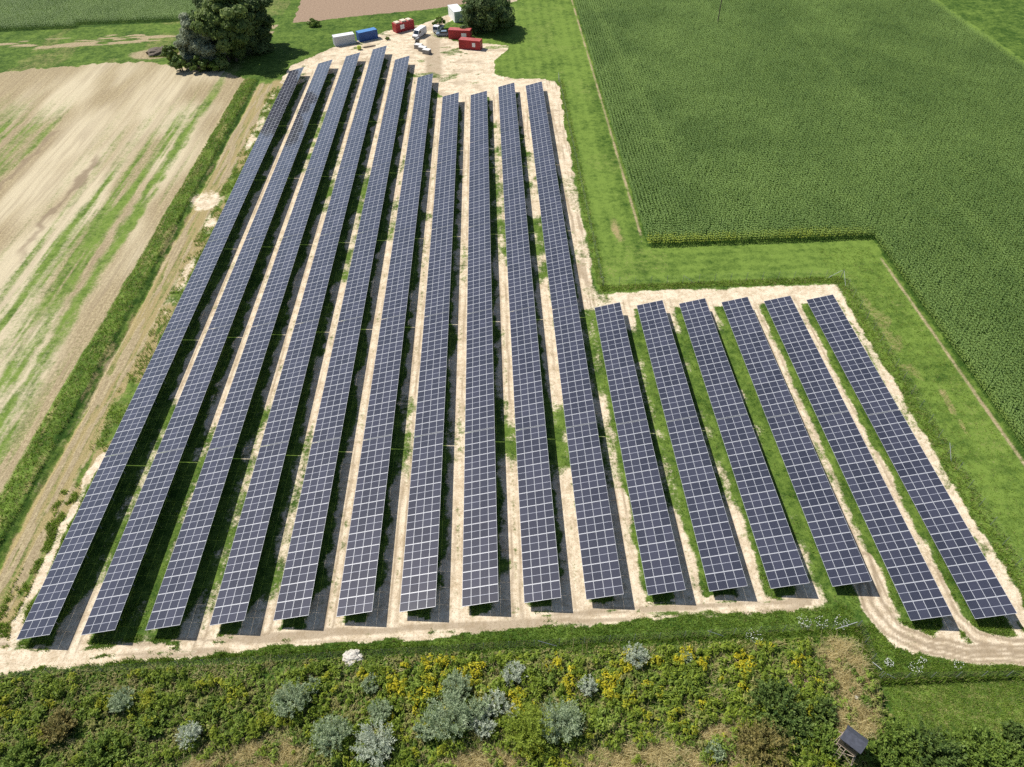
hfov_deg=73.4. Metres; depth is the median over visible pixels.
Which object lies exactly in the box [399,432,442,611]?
solar table
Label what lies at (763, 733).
brownish bush
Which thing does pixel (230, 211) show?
solar table
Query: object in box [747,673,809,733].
dark bush
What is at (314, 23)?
bush
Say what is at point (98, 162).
stubble field
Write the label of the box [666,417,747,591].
solar table
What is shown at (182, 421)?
solar table
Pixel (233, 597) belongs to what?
solar table
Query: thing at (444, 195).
solar table
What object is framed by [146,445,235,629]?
solar table
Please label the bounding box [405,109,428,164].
solar table
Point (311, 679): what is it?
willow shrub
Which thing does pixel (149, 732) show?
green bush
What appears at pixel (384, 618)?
sandy path
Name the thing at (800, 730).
dark bush
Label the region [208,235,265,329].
solar table
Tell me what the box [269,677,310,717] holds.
willow shrub
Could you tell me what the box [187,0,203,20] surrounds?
broadleaf tree
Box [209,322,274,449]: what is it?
solar table
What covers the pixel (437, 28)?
truck
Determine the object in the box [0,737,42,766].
green bush
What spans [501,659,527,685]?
silver willow shrub
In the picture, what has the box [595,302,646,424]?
solar table
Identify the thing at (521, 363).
solar table
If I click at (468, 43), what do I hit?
red container
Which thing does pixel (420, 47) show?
wrapped pallet
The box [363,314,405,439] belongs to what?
solar table
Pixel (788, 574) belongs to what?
solar table
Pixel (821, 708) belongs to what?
dark bush
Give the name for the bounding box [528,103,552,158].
solar table
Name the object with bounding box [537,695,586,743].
willow shrub
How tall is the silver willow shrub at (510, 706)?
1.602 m
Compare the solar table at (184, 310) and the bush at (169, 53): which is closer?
the solar table at (184, 310)
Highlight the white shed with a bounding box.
[447,4,462,22]
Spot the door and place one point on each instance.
(458, 16)
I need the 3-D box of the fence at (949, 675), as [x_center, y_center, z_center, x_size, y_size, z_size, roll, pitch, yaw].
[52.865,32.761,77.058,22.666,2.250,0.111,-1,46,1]
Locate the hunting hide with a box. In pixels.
[831,725,867,766]
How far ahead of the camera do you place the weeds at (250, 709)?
76.03 m
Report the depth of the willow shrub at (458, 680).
76.71 m
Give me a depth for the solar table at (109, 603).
89.91 m
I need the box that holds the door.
[456,13,461,21]
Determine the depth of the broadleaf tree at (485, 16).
217.24 m
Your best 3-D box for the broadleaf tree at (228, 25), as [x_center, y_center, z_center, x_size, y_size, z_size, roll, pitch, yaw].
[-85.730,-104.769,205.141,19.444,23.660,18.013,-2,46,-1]
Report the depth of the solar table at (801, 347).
111.78 m
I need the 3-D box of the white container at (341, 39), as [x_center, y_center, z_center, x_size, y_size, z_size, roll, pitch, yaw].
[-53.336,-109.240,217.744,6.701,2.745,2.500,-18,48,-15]
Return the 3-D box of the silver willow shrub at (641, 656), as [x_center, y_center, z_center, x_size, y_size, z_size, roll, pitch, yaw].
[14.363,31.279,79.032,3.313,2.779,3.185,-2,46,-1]
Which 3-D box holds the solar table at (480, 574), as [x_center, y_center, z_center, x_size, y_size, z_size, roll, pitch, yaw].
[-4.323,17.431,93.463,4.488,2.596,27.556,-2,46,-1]
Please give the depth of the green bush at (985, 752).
71.03 m
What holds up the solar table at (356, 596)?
on the grass ground at (542, 40)
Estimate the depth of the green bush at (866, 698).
75.60 m
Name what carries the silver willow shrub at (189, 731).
on the grass ground at (542, 40)
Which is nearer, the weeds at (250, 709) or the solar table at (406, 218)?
the weeds at (250, 709)
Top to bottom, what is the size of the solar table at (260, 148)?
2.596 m
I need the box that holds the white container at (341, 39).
[332,32,355,46]
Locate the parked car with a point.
(442, 33)
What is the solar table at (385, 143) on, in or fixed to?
on the grass ground at (542, 40)
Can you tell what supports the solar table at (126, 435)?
on the grass ground at (542, 40)
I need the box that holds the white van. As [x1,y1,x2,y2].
[412,25,426,37]
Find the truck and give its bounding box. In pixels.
[433,24,444,32]
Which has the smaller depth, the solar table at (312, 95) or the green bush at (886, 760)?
the green bush at (886, 760)
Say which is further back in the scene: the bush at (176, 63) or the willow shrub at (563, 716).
the bush at (176, 63)
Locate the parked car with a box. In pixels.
[436,30,447,36]
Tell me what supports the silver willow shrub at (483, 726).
on the grass ground at (542, 40)
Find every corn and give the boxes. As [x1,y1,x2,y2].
[0,0,195,30]
[574,0,1023,447]
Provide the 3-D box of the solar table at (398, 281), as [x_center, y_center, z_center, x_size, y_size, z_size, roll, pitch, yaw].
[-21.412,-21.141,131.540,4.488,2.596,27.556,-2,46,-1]
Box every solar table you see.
[16,452,130,639]
[81,448,183,634]
[104,327,186,456]
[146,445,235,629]
[157,325,230,452]
[164,237,227,331]
[208,169,257,241]
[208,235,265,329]
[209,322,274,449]
[210,441,288,625]
[240,116,281,173]
[245,168,290,239]
[252,233,302,326]
[261,319,318,445]
[266,67,303,119]
[273,114,311,171]
[273,438,339,620]
[283,166,323,237]
[295,72,327,118]
[295,231,340,323]
[306,113,340,169]
[312,317,361,442]
[313,59,332,75]
[320,164,356,235]
[325,71,353,116]
[336,435,391,616]
[338,229,377,321]
[339,112,369,167]
[340,52,359,73]
[354,69,380,115]
[357,162,389,233]
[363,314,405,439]
[366,46,386,72]
[372,110,399,166]
[381,227,415,318]
[383,68,406,113]
[393,56,409,71]
[394,161,422,231]
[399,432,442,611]
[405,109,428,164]
[412,73,432,112]
[414,312,448,436]
[424,225,452,316]
[431,159,455,229]
[437,140,456,162]
[439,92,458,143]
[462,428,498,606]
[465,309,494,432]
[467,222,491,313]
[468,157,489,226]
[470,91,487,142]
[470,138,487,160]
[498,83,517,132]
[501,128,520,159]
[502,156,526,224]
[505,221,534,311]
[510,307,544,429]
[516,425,560,602]
[526,81,544,106]
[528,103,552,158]
[534,154,563,223]
[542,219,576,309]
[552,305,595,427]
[566,423,623,599]
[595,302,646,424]
[616,419,685,594]
[637,300,696,421]
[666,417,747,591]
[679,298,746,419]
[717,414,808,588]
[721,297,797,417]
[764,296,848,415]
[767,413,871,586]
[807,294,898,414]
[817,411,951,620]
[868,410,1016,618]
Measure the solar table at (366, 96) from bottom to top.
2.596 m
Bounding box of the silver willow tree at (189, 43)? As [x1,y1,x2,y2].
[173,12,228,65]
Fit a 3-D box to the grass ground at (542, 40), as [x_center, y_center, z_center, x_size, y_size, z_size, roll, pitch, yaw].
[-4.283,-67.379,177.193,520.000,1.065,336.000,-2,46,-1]
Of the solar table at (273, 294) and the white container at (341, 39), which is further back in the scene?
the white container at (341, 39)
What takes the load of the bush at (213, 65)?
on the grass ground at (542, 40)
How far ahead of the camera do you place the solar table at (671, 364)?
111.68 m
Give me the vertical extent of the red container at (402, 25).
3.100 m
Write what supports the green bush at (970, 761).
on the grass ground at (542, 40)
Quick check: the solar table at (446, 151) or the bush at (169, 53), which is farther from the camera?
the bush at (169, 53)
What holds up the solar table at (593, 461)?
on the grass ground at (542, 40)
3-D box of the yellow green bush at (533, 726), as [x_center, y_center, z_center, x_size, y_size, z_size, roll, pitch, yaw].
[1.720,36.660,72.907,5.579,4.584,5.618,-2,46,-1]
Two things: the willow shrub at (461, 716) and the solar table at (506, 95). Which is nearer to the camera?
the willow shrub at (461, 716)
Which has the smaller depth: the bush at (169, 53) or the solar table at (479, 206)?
the solar table at (479, 206)
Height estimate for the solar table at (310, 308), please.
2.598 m
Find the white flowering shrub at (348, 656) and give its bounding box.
[342,649,363,666]
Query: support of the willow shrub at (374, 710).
on the grass ground at (542, 40)
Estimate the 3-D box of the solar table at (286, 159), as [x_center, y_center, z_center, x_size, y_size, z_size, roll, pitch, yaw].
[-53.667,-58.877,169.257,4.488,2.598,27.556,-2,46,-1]
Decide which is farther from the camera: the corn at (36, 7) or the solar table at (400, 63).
the corn at (36, 7)
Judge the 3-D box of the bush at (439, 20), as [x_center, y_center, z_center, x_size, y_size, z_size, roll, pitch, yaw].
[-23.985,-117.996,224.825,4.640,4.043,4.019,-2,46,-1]
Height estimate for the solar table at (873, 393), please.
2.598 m
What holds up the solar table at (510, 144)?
on the grass ground at (542, 40)
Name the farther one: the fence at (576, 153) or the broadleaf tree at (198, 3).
the broadleaf tree at (198, 3)
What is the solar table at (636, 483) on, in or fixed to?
on the grass ground at (542, 40)
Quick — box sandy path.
[0,0,1023,674]
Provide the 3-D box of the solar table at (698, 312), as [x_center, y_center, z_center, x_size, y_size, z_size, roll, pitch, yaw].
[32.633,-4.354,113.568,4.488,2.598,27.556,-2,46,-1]
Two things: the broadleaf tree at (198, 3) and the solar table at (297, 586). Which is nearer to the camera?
the solar table at (297, 586)
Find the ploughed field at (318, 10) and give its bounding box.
[293,0,465,21]
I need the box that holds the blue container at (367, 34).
[356,27,377,41]
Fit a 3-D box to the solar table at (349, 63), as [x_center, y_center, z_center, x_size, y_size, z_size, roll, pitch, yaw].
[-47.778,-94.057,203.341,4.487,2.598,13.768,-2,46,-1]
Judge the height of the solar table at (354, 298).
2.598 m
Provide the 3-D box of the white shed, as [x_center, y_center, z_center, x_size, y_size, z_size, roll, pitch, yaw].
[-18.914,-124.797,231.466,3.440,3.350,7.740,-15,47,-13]
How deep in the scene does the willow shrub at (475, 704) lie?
74.79 m
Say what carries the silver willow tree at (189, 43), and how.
on the grass ground at (542, 40)
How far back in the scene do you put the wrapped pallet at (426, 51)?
210.51 m
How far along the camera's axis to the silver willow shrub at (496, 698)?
75.56 m
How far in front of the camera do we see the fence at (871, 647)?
78.67 m
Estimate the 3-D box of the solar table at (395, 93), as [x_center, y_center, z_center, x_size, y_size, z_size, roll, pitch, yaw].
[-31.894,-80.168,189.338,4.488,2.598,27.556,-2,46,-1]
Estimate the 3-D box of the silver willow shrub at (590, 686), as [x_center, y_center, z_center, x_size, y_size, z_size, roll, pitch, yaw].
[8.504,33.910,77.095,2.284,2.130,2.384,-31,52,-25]
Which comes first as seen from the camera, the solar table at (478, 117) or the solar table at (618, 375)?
the solar table at (618, 375)
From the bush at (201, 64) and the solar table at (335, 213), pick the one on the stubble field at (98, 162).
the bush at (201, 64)
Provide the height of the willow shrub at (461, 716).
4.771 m
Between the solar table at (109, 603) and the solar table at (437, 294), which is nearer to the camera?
the solar table at (109, 603)
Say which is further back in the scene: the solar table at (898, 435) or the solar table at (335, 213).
the solar table at (335, 213)
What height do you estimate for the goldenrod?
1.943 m
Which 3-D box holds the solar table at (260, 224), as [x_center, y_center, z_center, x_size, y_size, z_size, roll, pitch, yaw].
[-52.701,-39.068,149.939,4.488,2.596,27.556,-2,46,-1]
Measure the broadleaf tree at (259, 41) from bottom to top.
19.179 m
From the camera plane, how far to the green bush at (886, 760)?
71.24 m
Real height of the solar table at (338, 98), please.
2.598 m
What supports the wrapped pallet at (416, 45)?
on the sandy path
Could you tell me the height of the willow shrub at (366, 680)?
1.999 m
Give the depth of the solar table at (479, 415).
110.95 m
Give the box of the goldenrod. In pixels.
[0,638,840,766]
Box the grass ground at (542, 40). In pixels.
[0,0,1023,766]
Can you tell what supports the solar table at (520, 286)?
on the grass ground at (542, 40)
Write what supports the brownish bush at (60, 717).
on the grass ground at (542, 40)
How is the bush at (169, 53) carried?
on the grass ground at (542, 40)
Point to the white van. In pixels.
(420, 30)
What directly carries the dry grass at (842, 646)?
on the grass ground at (542, 40)
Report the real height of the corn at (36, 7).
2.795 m
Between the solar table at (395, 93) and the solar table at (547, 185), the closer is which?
the solar table at (547, 185)
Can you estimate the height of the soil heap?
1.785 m
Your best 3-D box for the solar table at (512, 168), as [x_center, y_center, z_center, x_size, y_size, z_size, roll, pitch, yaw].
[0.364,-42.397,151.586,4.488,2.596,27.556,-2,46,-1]
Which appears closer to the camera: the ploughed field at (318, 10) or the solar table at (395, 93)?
the solar table at (395, 93)
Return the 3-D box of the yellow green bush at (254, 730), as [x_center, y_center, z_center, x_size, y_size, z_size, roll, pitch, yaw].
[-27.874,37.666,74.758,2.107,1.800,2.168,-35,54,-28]
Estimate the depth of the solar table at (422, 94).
186.78 m
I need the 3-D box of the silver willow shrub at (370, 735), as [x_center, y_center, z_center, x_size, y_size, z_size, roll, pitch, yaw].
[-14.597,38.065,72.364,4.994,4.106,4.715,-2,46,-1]
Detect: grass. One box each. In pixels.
[0,629,899,766]
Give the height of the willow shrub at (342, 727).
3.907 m
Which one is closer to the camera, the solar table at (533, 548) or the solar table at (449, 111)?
the solar table at (533, 548)
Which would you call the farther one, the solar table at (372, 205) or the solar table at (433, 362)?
the solar table at (372, 205)
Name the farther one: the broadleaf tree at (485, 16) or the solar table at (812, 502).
the broadleaf tree at (485, 16)
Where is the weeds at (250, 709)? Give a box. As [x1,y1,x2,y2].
[0,637,908,766]
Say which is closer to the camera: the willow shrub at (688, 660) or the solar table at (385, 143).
the willow shrub at (688, 660)
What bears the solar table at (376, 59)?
on the grass ground at (542, 40)
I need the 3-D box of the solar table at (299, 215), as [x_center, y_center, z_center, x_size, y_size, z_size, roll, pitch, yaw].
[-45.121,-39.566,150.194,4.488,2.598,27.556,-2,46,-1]
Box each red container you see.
[392,18,414,32]
[448,27,471,38]
[458,37,482,50]
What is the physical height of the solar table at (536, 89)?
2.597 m
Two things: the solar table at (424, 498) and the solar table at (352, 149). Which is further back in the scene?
the solar table at (352, 149)
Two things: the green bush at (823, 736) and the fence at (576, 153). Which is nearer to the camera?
the green bush at (823, 736)
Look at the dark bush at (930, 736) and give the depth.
70.98 m
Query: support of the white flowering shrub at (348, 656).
on the grass ground at (542, 40)
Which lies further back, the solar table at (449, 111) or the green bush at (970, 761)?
the solar table at (449, 111)
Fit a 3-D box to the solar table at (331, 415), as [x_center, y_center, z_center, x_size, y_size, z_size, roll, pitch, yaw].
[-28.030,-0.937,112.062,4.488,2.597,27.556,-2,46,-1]
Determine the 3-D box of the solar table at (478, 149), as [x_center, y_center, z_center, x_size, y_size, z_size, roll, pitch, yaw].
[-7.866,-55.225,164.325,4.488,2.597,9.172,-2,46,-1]
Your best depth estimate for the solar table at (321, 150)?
168.12 m
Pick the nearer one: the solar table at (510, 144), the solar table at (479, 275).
the solar table at (479, 275)
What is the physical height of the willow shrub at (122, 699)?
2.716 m
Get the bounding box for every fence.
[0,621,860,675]
[558,76,602,279]
[603,270,843,283]
[841,269,1023,579]
[858,620,883,674]
[880,671,1022,678]
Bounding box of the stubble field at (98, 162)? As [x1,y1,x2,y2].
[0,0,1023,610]
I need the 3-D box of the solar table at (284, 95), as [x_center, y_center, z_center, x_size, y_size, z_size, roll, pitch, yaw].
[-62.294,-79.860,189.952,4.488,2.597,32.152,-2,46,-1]
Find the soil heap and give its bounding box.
[146,46,172,56]
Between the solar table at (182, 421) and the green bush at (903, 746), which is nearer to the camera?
the green bush at (903, 746)
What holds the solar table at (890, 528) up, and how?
on the grass ground at (542, 40)
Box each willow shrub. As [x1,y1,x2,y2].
[106,686,134,711]
[174,720,202,749]
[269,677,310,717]
[305,676,322,693]
[309,712,353,758]
[349,719,395,766]
[359,672,378,693]
[366,698,392,726]
[411,712,436,741]
[420,685,476,743]
[442,667,471,701]
[462,694,491,727]
[469,710,497,740]
[482,687,509,716]
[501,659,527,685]
[504,703,518,718]
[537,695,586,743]
[577,673,597,696]
[622,641,651,668]
[682,649,693,664]
[704,737,725,762]
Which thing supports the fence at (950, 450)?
on the grass ground at (542, 40)
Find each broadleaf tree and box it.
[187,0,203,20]
[188,0,257,70]
[231,0,274,55]
[459,0,515,34]
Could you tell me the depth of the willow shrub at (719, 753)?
71.86 m
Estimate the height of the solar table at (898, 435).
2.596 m
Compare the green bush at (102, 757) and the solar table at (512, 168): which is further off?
the solar table at (512, 168)
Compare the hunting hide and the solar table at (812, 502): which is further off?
the solar table at (812, 502)
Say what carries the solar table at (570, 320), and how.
on the grass ground at (542, 40)
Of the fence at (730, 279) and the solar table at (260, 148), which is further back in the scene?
the solar table at (260, 148)
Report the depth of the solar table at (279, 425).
109.99 m
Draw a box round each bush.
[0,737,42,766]
[36,705,77,745]
[83,727,125,766]
[138,710,168,739]
[161,45,176,60]
[168,54,188,70]
[187,55,208,72]
[207,58,225,70]
[244,717,265,737]
[306,18,319,26]
[432,16,445,24]
[502,701,554,756]
[734,717,794,766]
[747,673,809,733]
[774,702,816,748]
[805,721,841,760]
[807,695,839,725]
[858,694,872,708]
[863,739,900,766]
[876,715,930,766]
[899,714,969,766]
[939,729,984,766]
[953,723,1013,766]
[991,740,1023,766]
[999,719,1023,751]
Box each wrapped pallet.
[414,43,422,48]
[418,45,426,51]
[422,48,430,54]
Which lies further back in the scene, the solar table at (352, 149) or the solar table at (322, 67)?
the solar table at (322, 67)
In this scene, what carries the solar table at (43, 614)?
on the grass ground at (542, 40)
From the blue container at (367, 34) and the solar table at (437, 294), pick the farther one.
the blue container at (367, 34)
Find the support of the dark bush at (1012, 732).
on the grass ground at (542, 40)
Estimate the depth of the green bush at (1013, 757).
70.83 m
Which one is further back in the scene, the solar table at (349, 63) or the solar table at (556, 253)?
the solar table at (349, 63)
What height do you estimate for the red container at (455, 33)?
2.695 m
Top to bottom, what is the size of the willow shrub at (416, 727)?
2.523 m
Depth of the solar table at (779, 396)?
111.79 m
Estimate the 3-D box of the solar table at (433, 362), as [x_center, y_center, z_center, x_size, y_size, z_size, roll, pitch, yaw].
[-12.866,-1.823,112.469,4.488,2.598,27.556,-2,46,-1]

